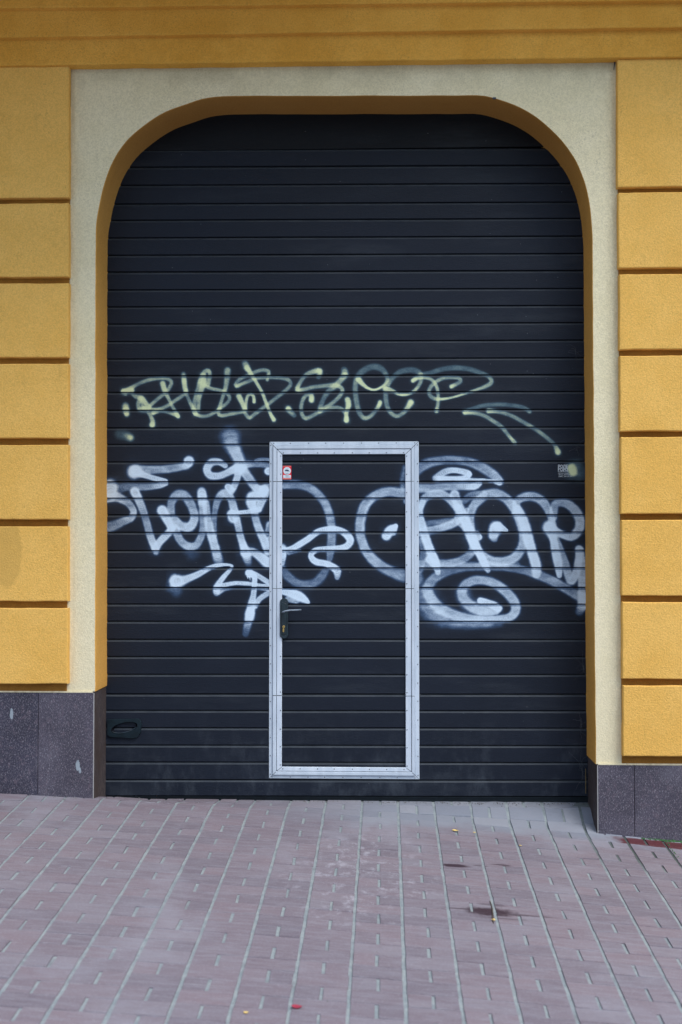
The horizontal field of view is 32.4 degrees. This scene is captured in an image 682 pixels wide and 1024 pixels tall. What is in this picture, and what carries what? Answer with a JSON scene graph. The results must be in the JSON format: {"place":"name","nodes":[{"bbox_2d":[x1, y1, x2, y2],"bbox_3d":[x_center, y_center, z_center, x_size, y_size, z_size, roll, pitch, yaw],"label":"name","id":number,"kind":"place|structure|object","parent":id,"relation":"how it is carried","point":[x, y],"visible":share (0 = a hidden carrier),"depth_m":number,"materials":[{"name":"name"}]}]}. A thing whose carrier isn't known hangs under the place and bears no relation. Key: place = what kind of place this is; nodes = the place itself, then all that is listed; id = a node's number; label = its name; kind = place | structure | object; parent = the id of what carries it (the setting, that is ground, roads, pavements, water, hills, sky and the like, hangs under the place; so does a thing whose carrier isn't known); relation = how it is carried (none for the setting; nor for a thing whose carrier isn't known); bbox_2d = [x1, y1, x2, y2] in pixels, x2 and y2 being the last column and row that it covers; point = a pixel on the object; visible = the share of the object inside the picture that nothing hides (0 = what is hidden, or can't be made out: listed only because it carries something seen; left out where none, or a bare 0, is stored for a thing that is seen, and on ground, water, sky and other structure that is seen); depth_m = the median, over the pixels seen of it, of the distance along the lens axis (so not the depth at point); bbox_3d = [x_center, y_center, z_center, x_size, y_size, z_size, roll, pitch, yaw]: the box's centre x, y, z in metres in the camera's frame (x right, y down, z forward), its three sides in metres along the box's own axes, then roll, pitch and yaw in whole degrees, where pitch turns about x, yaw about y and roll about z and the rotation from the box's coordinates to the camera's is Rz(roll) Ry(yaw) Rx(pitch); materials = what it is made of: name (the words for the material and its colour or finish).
{"place":"outdoors","nodes":[
{"label":"outdoors","id":0,"kind":"place"},
{"bbox_2d":[1,793,668,1009],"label":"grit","id":1,"kind":"object","parent":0,"point":[372,802],"visible":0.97,"depth_m":7.38,"materials":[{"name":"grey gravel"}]},
{"bbox_2d":[0,793,681,1023],"bbox_3d":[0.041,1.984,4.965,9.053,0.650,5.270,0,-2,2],"label":"pavement","id":2,"kind":"structure","parent":0,"point":[194,996],"depth_m":5.58,"materials":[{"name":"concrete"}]},
{"bbox_2d":[0,0,681,840],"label":"building","id":3,"kind":"structure","parent":2,"relation":"on","point":[98,98],"depth_m":7.22,"materials":[{"name":"yellow paint"}]},
{"bbox_2d":[105,114,587,801],"bbox_3d":[0.022,-0.363,7.513,3.363,5.400,0.150,0,-2,2],"label":"garage door","id":4,"kind":"structure","parent":3,"relation":"attached to","point":[345,464],"depth_m":7.52,"materials":[{"name":"metal"}]},
{"bbox_2d":[277,449,410,771],"bbox_3d":[0.016,0.618,7.455,0.863,2.052,0.093,0,-2,2],"label":"wicket door","id":5,"kind":"structure","parent":4,"relation":"in","point":[344,515],"depth_m":7.49,"materials":[{"name":"paint"}]},
{"bbox_2d":[130,148,559,167],"bbox_3d":[0.023,-2.288,7.581,3.163,0.135,0.013,0,-2,2],"label":"door panel","id":6,"kind":"structure","parent":4,"relation":"in","point":[486,156],"depth_m":7.58,"materials":[{"name":"black metal"}]},
{"bbox_2d":[107,166,583,271],"bbox_3d":[0.023,-1.892,7.570,3.163,0.700,0.013,0,-2,2],"label":"door panel","id":7,"kind":"structure","parent":4,"relation":"in","point":[482,218],"depth_m":7.56,"materials":[{"name":"black metal"}]},
{"bbox_2d":[107,271,583,375],"bbox_3d":[0.023,-1.215,7.549,3.163,0.683,0.013,0,-2,2],"label":"door panel","id":8,"kind":"structure","parent":4,"relation":"in","point":[471,322],"depth_m":7.54,"materials":[{"name":"black metal"}]},
{"bbox_2d":[105,587,585,693],"bbox_3d":[0.023,0.821,7.489,3.163,0.685,0.013,0,-2,2],"label":"door panel","id":9,"kind":"structure","parent":4,"relation":"in","point":[161,640],"depth_m":7.47,"materials":[{"name":"black metal"}]},
{"bbox_2d":[107,375,584,481],"bbox_3d":[0.023,-0.539,7.529,3.163,0.687,0.013,0,-2,2],"label":"door panel","id":10,"kind":"structure","parent":4,"relation":"in","point":[465,427],"depth_m":7.53,"materials":[{"name":"black metal"}]},
{"bbox_2d":[107,481,585,586],"bbox_3d":[0.023,0.143,7.509,3.163,0.681,0.013,0,-2,2],"label":"door panel","id":11,"kind":"structure","parent":4,"relation":"in","point":[501,533],"depth_m":7.49,"materials":[{"name":"black metal"}]},
{"bbox_2d":[106,694,587,795],"bbox_3d":[0.023,1.483,7.469,3.163,0.661,0.013,0,-2,2],"label":"door panel","id":12,"kind":"structure","parent":4,"relation":"in","point":[186,744],"depth_m":7.45,"materials":[{"name":"black metal"}]},
{"bbox_2d":[641,838,681,856],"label":"moss","id":13,"kind":"object","parent":2,"relation":"on","point":[666,841],"visible":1,"depth_m":7.06,"materials":[{"name":"green plant"}]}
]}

